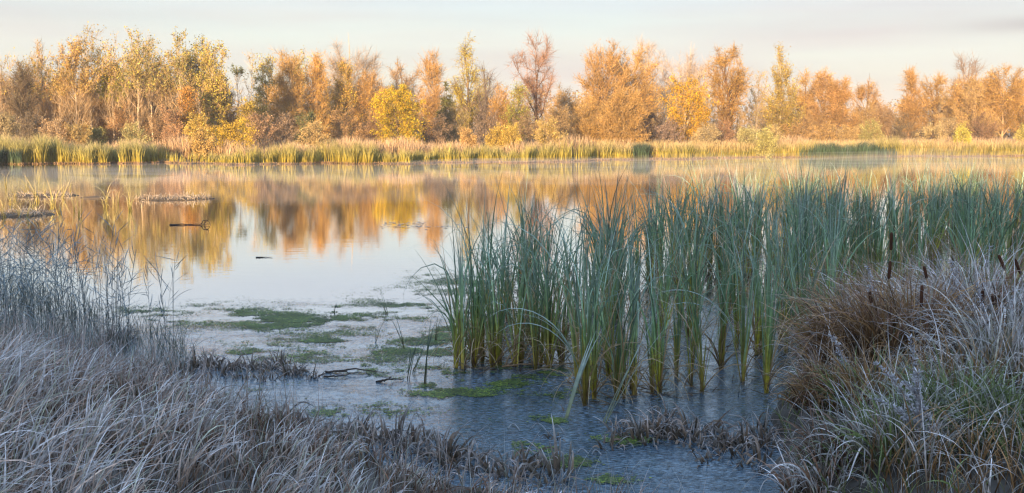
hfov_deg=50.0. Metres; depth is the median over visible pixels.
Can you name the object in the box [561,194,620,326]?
cattail plant
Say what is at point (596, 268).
cattail plant
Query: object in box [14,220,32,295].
thin reed
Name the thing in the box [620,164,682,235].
cattail plant
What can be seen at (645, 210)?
cattail plant
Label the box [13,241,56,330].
thin reed
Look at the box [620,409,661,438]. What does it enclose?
sedge tuft
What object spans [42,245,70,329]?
thin reed
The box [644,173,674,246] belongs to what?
cattail plant
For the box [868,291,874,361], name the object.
cattail stalk
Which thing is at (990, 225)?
cattail plant
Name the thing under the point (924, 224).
cattail plant
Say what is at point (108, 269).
thin reed
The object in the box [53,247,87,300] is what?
thin reed
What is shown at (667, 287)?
cattail plant
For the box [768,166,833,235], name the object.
cattail plant
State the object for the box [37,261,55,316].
thin reed
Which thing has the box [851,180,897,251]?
cattail plant
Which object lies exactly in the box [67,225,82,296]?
thin reed
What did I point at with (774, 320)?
cattail plant
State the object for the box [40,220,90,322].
thin reed
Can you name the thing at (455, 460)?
sedge tuft
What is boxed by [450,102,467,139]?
background tree
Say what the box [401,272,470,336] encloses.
cattail plant
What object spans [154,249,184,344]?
thin reed
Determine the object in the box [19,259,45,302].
thin reed
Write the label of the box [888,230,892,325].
cattail stalk
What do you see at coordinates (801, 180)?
cattail plant
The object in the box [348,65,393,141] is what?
alder tree
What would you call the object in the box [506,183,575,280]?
cattail plant
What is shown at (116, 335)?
sedge tuft
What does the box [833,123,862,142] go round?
shrub
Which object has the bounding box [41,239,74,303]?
thin reed
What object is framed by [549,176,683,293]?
cattail plant
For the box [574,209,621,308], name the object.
cattail plant
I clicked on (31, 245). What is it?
thin reed
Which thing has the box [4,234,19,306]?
thin reed
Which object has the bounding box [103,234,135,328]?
thin reed
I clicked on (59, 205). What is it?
sedge plant
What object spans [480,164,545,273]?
cattail plant
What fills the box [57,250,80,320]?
thin reed
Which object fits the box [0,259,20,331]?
thin reed
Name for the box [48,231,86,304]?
thin reed
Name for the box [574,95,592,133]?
background tree
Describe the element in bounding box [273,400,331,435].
sedge tuft
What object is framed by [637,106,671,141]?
shrub
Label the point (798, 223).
cattail plant
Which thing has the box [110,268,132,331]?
thin reed
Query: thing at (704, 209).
cattail plant
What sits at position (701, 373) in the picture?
cattail plant
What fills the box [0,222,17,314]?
thin reed
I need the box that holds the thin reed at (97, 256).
[82,227,108,300]
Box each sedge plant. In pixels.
[0,197,9,217]
[10,194,23,215]
[20,176,31,191]
[21,169,43,200]
[38,181,68,204]
[38,189,59,209]
[44,194,70,212]
[54,175,72,197]
[75,187,84,215]
[94,178,117,206]
[105,192,118,209]
[121,193,139,210]
[125,183,138,209]
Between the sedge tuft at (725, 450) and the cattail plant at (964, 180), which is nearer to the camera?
the sedge tuft at (725, 450)
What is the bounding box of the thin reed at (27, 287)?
[20,253,40,336]
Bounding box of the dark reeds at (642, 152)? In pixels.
[0,142,651,163]
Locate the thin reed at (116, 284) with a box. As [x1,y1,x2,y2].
[100,248,138,311]
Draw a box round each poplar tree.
[0,47,22,134]
[4,51,46,136]
[27,38,55,128]
[33,57,77,132]
[49,36,108,140]
[68,21,105,130]
[85,31,130,140]
[112,26,163,131]
[133,38,165,136]
[148,48,179,127]
[154,26,202,113]
[180,33,228,126]
[192,38,240,139]
[228,64,245,122]
[241,49,265,108]
[249,53,277,143]
[285,45,314,120]
[742,69,768,137]
[751,41,806,134]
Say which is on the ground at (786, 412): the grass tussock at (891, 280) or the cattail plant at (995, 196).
the grass tussock at (891, 280)
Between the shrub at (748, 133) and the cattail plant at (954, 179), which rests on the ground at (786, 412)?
the shrub at (748, 133)
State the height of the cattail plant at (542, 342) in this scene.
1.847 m
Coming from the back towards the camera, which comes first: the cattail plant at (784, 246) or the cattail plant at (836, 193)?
the cattail plant at (836, 193)
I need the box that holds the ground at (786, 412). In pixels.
[0,132,1023,492]
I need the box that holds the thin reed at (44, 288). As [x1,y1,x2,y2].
[13,243,72,326]
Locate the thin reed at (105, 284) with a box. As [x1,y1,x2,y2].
[94,262,116,319]
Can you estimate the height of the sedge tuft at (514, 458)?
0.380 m
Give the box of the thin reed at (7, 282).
[0,259,16,310]
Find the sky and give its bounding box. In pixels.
[0,0,1023,131]
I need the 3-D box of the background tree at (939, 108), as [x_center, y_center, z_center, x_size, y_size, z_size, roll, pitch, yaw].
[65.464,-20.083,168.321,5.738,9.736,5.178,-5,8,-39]
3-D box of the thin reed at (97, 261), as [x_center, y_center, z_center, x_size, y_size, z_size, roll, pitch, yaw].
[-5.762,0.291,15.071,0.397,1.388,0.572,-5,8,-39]
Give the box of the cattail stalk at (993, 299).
[991,294,996,336]
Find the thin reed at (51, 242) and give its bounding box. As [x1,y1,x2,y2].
[37,204,64,293]
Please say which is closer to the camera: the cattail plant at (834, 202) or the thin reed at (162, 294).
the thin reed at (162, 294)
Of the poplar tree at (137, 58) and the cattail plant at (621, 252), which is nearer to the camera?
the cattail plant at (621, 252)
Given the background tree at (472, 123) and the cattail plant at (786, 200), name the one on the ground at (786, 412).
the background tree at (472, 123)
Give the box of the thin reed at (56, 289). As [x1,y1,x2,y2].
[34,255,68,329]
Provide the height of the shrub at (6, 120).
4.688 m
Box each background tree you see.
[254,90,286,142]
[265,83,304,126]
[305,79,342,141]
[325,76,367,143]
[352,82,378,136]
[388,86,416,139]
[412,101,434,137]
[432,90,460,126]
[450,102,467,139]
[463,102,485,134]
[524,99,540,140]
[540,102,559,122]
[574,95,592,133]
[651,84,671,139]
[653,88,663,120]
[660,103,681,141]
[672,95,706,141]
[696,93,720,136]
[710,107,733,138]
[721,113,739,140]
[734,110,750,136]
[745,108,765,138]
[748,104,769,133]
[759,101,786,125]
[782,106,802,130]
[796,110,814,136]
[811,112,829,140]
[839,103,861,136]
[846,108,862,140]
[856,99,880,139]
[895,93,922,135]
[915,107,931,139]
[929,88,949,124]
[931,92,964,138]
[948,75,1005,140]
[983,93,1012,140]
[987,88,1008,139]
[997,112,1019,139]
[1009,105,1023,138]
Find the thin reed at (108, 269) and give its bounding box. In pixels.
[96,244,115,288]
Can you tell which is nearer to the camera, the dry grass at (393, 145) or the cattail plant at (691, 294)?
the cattail plant at (691, 294)
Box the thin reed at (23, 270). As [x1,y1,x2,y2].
[6,236,42,304]
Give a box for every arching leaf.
[487,308,582,390]
[565,330,601,417]
[603,316,665,423]
[659,289,747,380]
[662,291,763,385]
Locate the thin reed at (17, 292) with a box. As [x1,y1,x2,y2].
[2,260,34,329]
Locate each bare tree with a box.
[323,36,386,142]
[467,63,502,131]
[504,29,561,140]
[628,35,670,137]
[652,44,721,141]
[950,48,987,117]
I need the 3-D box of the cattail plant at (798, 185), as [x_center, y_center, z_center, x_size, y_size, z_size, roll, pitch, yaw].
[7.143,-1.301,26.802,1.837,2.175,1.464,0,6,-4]
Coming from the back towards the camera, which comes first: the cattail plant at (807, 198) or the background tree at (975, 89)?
the background tree at (975, 89)
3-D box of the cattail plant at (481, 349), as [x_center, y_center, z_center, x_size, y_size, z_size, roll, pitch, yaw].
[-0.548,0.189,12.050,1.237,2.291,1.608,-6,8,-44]
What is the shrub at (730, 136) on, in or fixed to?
on the ground at (786, 412)
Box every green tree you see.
[92,64,133,141]
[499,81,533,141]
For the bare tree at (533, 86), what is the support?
on the ground at (786, 412)
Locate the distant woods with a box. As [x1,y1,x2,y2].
[14,81,1023,136]
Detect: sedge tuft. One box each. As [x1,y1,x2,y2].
[89,326,136,345]
[97,324,137,343]
[100,318,144,344]
[156,348,188,369]
[173,339,226,368]
[177,346,224,368]
[178,352,208,374]
[183,349,230,369]
[187,348,230,367]
[198,351,249,371]
[203,360,234,377]
[222,387,312,424]
[223,367,263,380]
[226,352,258,369]
[232,348,270,376]
[238,348,274,367]
[242,359,285,371]
[245,367,287,381]
[253,402,312,427]
[254,354,282,369]
[255,344,306,366]
[265,405,342,432]
[266,350,293,366]
[267,354,306,379]
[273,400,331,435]
[278,357,309,376]
[287,361,328,379]
[291,402,343,434]
[304,413,379,445]
[312,403,364,434]
[326,416,412,449]
[333,413,378,443]
[342,406,389,441]
[363,421,398,444]
[363,421,435,455]
[364,408,420,450]
[368,404,431,441]
[381,422,435,454]
[395,421,431,444]
[397,416,455,447]
[403,421,487,460]
[406,424,493,463]
[408,422,487,479]
[419,440,502,471]
[424,438,461,459]
[441,450,512,477]
[453,439,497,461]
[456,442,515,476]
[459,423,566,478]
[476,456,537,481]
[491,441,558,479]
[491,459,531,488]
[513,414,610,486]
[513,449,566,474]
[517,464,587,487]
[538,428,565,442]
[591,424,633,450]
[593,414,649,436]
[598,416,637,429]
[602,415,674,445]
[612,411,664,448]
[618,404,677,433]
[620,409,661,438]
[628,412,695,441]
[635,406,682,435]
[644,413,681,433]
[646,396,683,420]
[648,414,709,443]
[649,414,698,443]
[656,407,714,433]
[656,419,687,441]
[658,416,693,437]
[665,434,715,452]
[670,402,738,432]
[674,445,723,469]
[680,421,743,449]
[681,431,721,446]
[685,420,721,435]
[702,418,764,448]
[703,422,741,443]
[704,422,778,452]
[709,430,755,461]
[715,420,777,448]
[725,425,785,471]
[727,427,760,448]
[727,454,766,469]
[729,407,780,433]
[731,408,784,443]
[745,412,787,439]
[747,422,784,450]
[750,468,776,475]
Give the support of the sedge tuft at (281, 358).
in the water
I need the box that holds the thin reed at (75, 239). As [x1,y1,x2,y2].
[59,208,85,290]
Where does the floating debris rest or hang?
on the water
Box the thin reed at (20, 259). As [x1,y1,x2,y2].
[5,224,34,306]
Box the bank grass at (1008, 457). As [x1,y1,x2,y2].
[762,254,1023,492]
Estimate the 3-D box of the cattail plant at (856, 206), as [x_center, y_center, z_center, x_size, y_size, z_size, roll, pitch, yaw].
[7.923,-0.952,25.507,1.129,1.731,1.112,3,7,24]
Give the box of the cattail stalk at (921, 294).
[918,285,923,363]
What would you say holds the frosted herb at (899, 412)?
on the grass tussock at (890, 429)
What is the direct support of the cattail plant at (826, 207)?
in the water
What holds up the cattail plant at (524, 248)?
in the water
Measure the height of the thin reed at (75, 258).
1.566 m
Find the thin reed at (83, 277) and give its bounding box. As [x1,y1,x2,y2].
[74,248,102,336]
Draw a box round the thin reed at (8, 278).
[0,261,18,315]
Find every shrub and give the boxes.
[0,108,22,140]
[14,108,46,143]
[36,118,71,143]
[61,121,92,147]
[85,125,107,146]
[105,103,138,144]
[118,119,153,145]
[135,104,171,145]
[159,104,186,146]
[182,110,213,146]
[185,125,217,159]
[206,116,259,153]
[237,111,278,149]
[267,111,299,146]
[292,109,325,145]
[294,118,329,152]
[325,106,367,143]
[355,118,380,144]
[363,111,395,146]
[415,113,453,146]
[435,103,470,144]
[457,125,477,148]
[470,105,502,148]
[484,122,508,148]
[498,122,523,148]
[511,107,540,144]
[531,116,567,149]
[544,104,578,142]
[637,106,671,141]
[652,116,687,147]
[690,121,721,150]
[706,116,737,144]
[735,124,760,147]
[753,124,778,156]
[767,123,788,142]
[780,119,816,141]
[801,120,846,142]
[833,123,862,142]
[858,117,885,142]
[884,111,925,140]
[913,121,949,143]
[936,116,960,139]
[951,121,972,146]
[966,111,1002,143]
[1013,123,1023,141]
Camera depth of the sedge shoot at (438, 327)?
13.19 m
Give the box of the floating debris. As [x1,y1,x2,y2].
[162,199,802,490]
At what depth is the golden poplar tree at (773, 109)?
126.22 m
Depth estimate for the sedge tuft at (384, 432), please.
8.93 m
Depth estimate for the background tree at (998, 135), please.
187.07 m
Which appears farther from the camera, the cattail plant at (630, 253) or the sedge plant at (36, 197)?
the sedge plant at (36, 197)
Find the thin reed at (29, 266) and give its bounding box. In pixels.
[19,241,48,309]
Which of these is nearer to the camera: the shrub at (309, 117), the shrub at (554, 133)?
the shrub at (554, 133)
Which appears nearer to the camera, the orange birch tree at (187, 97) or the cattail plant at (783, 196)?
the cattail plant at (783, 196)
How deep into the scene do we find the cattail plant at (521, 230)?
18.49 m
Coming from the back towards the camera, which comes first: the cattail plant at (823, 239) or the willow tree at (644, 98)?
the willow tree at (644, 98)
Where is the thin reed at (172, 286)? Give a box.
[142,256,199,342]
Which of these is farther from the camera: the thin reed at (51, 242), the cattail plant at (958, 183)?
the cattail plant at (958, 183)
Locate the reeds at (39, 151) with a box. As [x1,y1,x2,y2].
[0,130,1023,164]
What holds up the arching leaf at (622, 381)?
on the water
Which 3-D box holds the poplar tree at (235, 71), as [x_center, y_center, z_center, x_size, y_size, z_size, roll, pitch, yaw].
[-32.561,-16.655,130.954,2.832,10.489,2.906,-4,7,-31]
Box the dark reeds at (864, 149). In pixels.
[799,140,896,157]
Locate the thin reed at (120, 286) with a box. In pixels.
[88,239,143,336]
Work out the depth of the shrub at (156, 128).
103.21 m
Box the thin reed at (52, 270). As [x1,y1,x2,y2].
[35,255,64,314]
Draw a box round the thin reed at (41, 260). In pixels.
[12,221,63,332]
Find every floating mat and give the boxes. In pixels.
[0,205,55,217]
[8,190,78,197]
[80,196,110,198]
[136,190,214,200]
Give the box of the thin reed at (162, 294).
[143,251,168,334]
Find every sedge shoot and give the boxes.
[375,314,385,341]
[379,290,387,313]
[389,303,403,348]
[407,329,421,379]
[412,345,426,372]
[424,307,444,383]
[435,308,443,339]
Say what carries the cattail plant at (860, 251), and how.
in the water
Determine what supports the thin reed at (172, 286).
on the water
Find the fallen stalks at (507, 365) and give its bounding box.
[502,301,579,367]
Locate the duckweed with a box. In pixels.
[96,268,664,484]
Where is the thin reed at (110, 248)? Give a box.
[90,209,124,310]
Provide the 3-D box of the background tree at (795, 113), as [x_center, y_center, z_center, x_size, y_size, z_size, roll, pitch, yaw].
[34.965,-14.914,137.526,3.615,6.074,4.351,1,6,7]
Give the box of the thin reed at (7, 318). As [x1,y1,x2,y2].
[0,283,11,340]
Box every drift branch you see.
[169,216,209,224]
[324,368,383,376]
[376,375,403,382]
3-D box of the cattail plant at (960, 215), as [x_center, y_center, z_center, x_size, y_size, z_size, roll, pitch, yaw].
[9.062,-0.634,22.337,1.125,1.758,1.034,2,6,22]
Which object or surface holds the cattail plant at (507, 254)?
in the water
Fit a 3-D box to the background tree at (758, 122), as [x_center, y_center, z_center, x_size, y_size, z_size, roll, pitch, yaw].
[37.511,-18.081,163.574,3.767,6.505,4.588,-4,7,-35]
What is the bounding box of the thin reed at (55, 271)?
[35,228,82,327]
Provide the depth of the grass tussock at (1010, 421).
7.01 m
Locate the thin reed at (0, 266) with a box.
[0,229,18,305]
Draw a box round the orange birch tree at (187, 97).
[171,82,209,139]
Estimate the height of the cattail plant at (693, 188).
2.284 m
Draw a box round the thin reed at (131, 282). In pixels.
[117,234,143,337]
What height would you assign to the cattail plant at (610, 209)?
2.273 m
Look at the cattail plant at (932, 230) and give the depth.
21.52 m
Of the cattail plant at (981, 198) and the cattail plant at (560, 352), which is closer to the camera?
the cattail plant at (560, 352)
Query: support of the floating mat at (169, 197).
on the water
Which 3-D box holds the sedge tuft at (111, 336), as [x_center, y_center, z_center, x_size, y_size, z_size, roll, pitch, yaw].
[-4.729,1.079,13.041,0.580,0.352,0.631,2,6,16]
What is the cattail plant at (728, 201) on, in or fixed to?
in the water
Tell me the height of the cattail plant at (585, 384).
2.338 m
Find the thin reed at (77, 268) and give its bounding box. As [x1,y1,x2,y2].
[55,237,91,320]
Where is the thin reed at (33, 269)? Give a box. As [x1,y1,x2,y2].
[8,222,56,324]
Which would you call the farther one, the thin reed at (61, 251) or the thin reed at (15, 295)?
the thin reed at (61, 251)
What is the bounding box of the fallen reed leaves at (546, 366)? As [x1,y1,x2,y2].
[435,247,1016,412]
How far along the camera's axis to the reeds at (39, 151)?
89.62 m
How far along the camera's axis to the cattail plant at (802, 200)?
20.31 m
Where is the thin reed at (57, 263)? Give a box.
[40,238,63,302]
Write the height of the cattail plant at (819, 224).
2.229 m
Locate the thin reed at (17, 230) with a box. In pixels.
[7,203,34,282]
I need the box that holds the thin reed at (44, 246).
[22,214,60,286]
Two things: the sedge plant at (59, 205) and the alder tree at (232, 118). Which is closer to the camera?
the sedge plant at (59, 205)
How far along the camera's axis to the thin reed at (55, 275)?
13.59 m
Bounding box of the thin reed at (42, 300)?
[19,263,64,339]
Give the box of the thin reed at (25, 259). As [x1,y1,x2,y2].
[6,227,35,290]
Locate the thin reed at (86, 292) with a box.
[66,259,100,333]
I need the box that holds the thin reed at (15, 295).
[4,261,26,332]
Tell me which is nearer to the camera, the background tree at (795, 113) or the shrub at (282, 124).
the shrub at (282, 124)
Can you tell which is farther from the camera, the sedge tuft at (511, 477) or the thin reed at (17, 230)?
the thin reed at (17, 230)
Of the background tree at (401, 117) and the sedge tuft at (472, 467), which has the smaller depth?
the sedge tuft at (472, 467)
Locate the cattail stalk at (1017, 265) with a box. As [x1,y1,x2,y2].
[1014,258,1023,285]
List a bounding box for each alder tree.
[0,73,18,138]
[20,63,56,137]
[40,50,79,140]
[67,81,110,142]
[93,97,123,140]
[117,77,160,141]
[138,61,179,140]
[184,69,229,140]
[209,84,240,142]
[234,93,275,144]
[260,45,315,143]
[300,48,336,142]
[326,57,364,140]
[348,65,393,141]
[412,44,448,143]
[543,83,587,140]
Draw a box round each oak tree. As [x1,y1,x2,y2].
[375,56,424,132]
[481,82,521,136]
[701,43,757,134]
[791,67,817,137]
[804,66,844,137]
[819,74,852,132]
[841,74,883,132]
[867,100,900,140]
[894,63,935,138]
[905,69,960,138]
[940,69,1002,138]
[976,61,1023,139]
[1003,68,1023,134]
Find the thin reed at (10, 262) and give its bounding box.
[0,221,31,321]
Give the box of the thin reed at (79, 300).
[69,267,92,333]
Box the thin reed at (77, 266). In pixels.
[67,234,88,314]
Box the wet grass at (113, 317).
[0,257,213,380]
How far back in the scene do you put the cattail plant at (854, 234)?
19.79 m
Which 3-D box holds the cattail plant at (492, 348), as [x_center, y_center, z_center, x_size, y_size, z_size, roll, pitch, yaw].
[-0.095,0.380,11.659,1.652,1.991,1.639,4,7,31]
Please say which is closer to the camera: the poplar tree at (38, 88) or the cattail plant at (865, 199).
the cattail plant at (865, 199)
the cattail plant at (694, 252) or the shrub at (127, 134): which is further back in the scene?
the shrub at (127, 134)
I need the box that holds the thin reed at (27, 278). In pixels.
[10,238,46,326]
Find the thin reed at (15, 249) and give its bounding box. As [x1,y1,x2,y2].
[2,224,31,277]
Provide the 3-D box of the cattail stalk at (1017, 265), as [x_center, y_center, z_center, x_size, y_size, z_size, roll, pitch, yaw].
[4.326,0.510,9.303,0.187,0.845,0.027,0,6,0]
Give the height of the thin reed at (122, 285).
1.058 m
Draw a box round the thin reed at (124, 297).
[98,258,146,343]
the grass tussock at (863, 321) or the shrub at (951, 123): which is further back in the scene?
the shrub at (951, 123)
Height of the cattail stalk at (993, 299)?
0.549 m
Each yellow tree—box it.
[364,82,430,146]
[444,30,493,134]
[654,73,719,143]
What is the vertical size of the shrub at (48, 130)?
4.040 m
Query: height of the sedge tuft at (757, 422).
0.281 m
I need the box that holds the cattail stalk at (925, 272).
[923,266,930,303]
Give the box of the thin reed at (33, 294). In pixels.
[10,255,64,341]
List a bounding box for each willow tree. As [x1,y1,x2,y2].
[558,91,620,144]
[573,37,639,138]
[593,77,656,145]
[608,42,666,139]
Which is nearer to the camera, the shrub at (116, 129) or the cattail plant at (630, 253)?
the cattail plant at (630, 253)
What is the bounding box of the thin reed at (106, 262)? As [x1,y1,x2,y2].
[93,234,112,298]
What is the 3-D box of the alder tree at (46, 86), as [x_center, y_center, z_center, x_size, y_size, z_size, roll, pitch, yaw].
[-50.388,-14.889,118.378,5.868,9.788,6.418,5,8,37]
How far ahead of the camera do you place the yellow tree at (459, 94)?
132.22 m
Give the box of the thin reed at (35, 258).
[22,231,50,297]
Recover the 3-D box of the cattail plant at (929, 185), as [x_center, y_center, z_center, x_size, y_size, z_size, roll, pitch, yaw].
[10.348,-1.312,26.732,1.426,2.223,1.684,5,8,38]
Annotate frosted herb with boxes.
[828,334,848,375]
[864,265,875,314]
[869,361,924,440]
[900,379,935,454]
[905,334,925,456]
[944,259,961,318]
[952,269,964,306]
[968,282,989,343]
[977,246,992,297]
[1007,295,1020,356]
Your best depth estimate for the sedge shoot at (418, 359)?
11.44 m
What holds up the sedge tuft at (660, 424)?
in the water
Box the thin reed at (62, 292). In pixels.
[50,253,71,340]
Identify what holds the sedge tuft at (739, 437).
in the water
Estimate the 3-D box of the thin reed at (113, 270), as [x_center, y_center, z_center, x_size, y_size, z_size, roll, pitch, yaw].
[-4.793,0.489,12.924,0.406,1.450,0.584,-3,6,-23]
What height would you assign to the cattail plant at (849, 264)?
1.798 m
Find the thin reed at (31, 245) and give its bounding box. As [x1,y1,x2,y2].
[18,233,51,281]
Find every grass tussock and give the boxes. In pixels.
[748,427,883,492]
[754,338,877,420]
[756,259,961,368]
[758,380,954,484]
[770,292,853,368]
[773,246,1022,373]
[773,339,850,381]
[776,238,982,346]
[794,329,956,425]
[811,360,1021,491]
[836,223,1022,314]
[842,333,1023,447]
[849,212,1023,338]
[871,238,1023,397]
[902,346,1023,461]
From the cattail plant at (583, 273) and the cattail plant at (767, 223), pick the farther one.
the cattail plant at (767, 223)
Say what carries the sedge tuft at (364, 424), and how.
in the water
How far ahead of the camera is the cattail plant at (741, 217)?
19.94 m
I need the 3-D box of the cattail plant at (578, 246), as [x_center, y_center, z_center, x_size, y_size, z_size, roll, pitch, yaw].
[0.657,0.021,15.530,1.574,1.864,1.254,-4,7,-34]
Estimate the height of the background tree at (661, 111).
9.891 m
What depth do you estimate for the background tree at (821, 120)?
144.29 m
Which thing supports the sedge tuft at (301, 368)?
in the water
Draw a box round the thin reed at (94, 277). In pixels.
[88,237,97,316]
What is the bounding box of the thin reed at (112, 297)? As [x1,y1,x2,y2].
[90,271,134,331]
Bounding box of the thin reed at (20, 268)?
[3,224,36,317]
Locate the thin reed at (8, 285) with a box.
[0,250,19,314]
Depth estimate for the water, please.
20.50 m
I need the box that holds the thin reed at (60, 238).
[42,209,68,286]
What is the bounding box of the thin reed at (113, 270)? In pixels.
[85,227,121,342]
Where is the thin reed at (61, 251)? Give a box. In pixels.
[43,229,78,315]
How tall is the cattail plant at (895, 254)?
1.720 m
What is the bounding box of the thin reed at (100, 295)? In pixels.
[87,267,116,337]
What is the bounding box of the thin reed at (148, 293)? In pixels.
[142,264,158,336]
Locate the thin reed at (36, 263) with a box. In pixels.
[23,239,50,295]
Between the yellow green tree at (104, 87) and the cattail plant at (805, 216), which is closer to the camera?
the cattail plant at (805, 216)
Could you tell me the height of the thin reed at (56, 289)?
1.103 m
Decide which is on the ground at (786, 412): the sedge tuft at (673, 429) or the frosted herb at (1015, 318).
the frosted herb at (1015, 318)
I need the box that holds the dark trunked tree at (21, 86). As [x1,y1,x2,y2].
[0,58,47,139]
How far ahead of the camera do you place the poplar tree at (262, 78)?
124.53 m
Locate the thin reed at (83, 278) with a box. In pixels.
[73,245,88,310]
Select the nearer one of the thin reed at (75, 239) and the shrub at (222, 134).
the thin reed at (75, 239)
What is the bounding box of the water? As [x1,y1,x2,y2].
[0,155,1023,492]
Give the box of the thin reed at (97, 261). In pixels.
[87,220,108,303]
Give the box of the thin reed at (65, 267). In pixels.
[56,232,71,302]
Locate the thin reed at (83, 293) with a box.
[59,262,105,335]
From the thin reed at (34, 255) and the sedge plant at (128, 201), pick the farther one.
the sedge plant at (128, 201)
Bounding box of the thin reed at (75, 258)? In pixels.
[55,211,90,325]
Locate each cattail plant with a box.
[395,203,526,368]
[399,189,549,357]
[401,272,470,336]
[415,239,466,366]
[417,163,523,369]
[423,193,541,377]
[424,211,564,372]
[438,162,607,365]
[442,214,523,323]
[447,188,578,362]
[457,199,536,314]
[458,175,513,305]
[464,224,522,321]
[475,203,603,365]
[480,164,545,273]
[483,179,652,381]
[483,182,632,370]
[485,157,594,342]
[486,172,616,356]
[489,199,603,364]
[495,200,562,308]
[498,183,554,267]
[501,193,565,268]
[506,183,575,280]
[507,214,555,348]
[508,167,665,406]
[508,184,569,269]
[508,205,586,335]
[529,189,605,307]
[536,214,701,404]
[539,231,659,408]
[541,208,602,306]
[545,158,655,290]
[546,167,591,337]
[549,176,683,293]
[550,233,707,397]
[555,169,682,319]
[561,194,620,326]
[567,164,675,375]
[567,169,656,317]
[570,180,671,312]
[570,214,642,361]
[571,193,645,316]
[572,192,643,285]
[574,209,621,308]
[585,156,641,297]
[588,202,628,332]
[588,221,726,399]
[589,194,643,274]
[603,187,722,343]
[607,184,681,322]
[612,164,688,284]
[615,205,706,330]
[615,242,779,389]
[616,205,714,365]
[619,177,746,336]
[620,154,704,248]
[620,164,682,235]
[620,190,660,388]
[625,165,675,299]
[625,183,688,284]
[626,201,776,369]
[631,178,693,261]
[634,214,732,375]
[637,185,672,276]
[639,164,749,317]
[639,199,775,392]
[641,157,724,248]
[643,178,694,254]
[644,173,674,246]
[646,169,712,285]
[646,173,699,270]
[647,218,774,348]
[652,162,720,271]
[662,157,730,241]
[666,152,716,230]
[667,173,723,268]
[671,176,703,242]
[674,176,717,243]
[675,151,766,264]
[675,170,776,313]
[675,190,729,270]
[684,177,715,248]
[685,202,809,381]
[692,177,819,354]
[693,157,769,275]
[696,173,760,264]
[698,168,735,270]
[701,159,750,244]
[701,168,743,239]
[703,202,805,381]
[707,162,765,266]
[707,170,775,348]
[708,160,773,272]
[708,191,754,271]
[709,156,769,220]
[710,158,795,277]
[712,193,760,320]
[714,179,757,289]
[716,216,850,340]
[718,161,764,230]
[718,179,751,242]
[720,165,790,266]
[728,167,900,372]
[732,173,843,361]
[738,173,774,240]
[739,208,845,333]
[740,167,777,227]
[742,178,826,296]
[742,182,795,281]
[743,161,770,223]
[746,154,834,303]
[748,215,802,393]
[751,172,796,258]
[753,159,850,277]
[754,165,792,227]
[755,183,818,351]
[759,189,821,289]
[760,168,797,261]
[762,161,804,247]
[763,156,814,225]
[763,156,869,283]
[763,183,827,284]
[765,179,790,243]
[766,236,828,319]
[767,151,839,293]
[767,163,808,232]
[768,154,817,228]
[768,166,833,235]
[772,163,831,244]
[772,209,851,305]
[774,158,814,258]
[777,154,824,256]
[778,181,891,297]
[779,160,818,204]
[782,197,901,329]
[785,166,824,216]
[786,163,826,191]
[788,172,852,275]
[792,169,861,300]
[792,190,839,288]
[793,198,852,279]
[802,162,879,285]
[806,158,820,224]
[810,153,835,206]
[810,166,864,239]
[813,163,864,270]
[814,158,843,213]
[815,151,872,279]
[818,190,883,291]
[819,160,861,225]
[822,162,853,234]
[825,161,917,287]
[828,179,878,286]
[830,157,871,218]
[833,181,883,272]
[838,176,930,301]
[845,179,888,246]
[846,166,916,262]
[847,159,903,239]
[848,165,875,229]
[848,176,875,235]
[848,182,905,272]
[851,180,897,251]
[855,175,887,225]
[855,177,885,240]
[861,193,934,285]
[864,150,914,243]
[864,187,911,271]
[869,168,922,242]
[870,178,924,275]
[872,165,952,282]
[874,159,927,240]
[877,181,915,240]
[895,150,959,246]
[895,172,925,244]
[896,198,943,284]
[897,148,933,233]
[901,151,953,230]
[910,157,972,259]
[911,154,952,226]
[912,178,1012,290]
[913,160,968,231]
[913,163,949,247]
[913,172,955,256]
[917,166,954,231]
[922,154,1006,261]
[924,154,972,218]
[930,163,957,222]
[932,178,991,263]
[934,147,993,209]
[935,159,1019,274]
[936,162,990,233]
[936,177,977,252]
[937,159,1018,276]
[938,151,975,224]
[940,152,972,225]
[940,175,985,234]
[946,160,990,226]
[947,156,977,222]
[949,154,1003,242]
[953,192,1018,279]
[956,169,1021,276]
[957,169,1023,255]
[959,158,1023,266]
[961,178,1023,271]
[964,173,1018,288]
[966,176,1011,259]
[966,176,1023,294]
[967,163,1022,248]
[971,173,1005,240]
[980,168,1023,275]
[981,189,1023,267]
[984,167,1003,228]
[1004,160,1023,230]
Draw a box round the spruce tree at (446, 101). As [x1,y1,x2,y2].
[432,81,456,143]
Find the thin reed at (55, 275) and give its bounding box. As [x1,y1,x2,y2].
[45,231,70,333]
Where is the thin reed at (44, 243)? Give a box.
[24,217,58,304]
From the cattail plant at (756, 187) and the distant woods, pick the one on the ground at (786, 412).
the distant woods
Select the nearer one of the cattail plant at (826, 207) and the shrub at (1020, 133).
the cattail plant at (826, 207)
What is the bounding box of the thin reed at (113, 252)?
[98,214,127,305]
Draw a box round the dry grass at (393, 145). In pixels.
[1,132,1023,160]
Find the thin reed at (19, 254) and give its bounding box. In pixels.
[0,228,43,300]
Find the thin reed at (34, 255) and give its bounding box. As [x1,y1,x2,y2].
[17,222,57,316]
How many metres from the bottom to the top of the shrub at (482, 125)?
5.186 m
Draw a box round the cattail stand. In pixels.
[782,153,1023,224]
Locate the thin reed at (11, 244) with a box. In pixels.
[1,216,19,276]
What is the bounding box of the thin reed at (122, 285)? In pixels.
[108,255,127,323]
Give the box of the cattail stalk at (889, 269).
[882,259,891,371]
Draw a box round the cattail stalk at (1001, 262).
[997,254,1016,315]

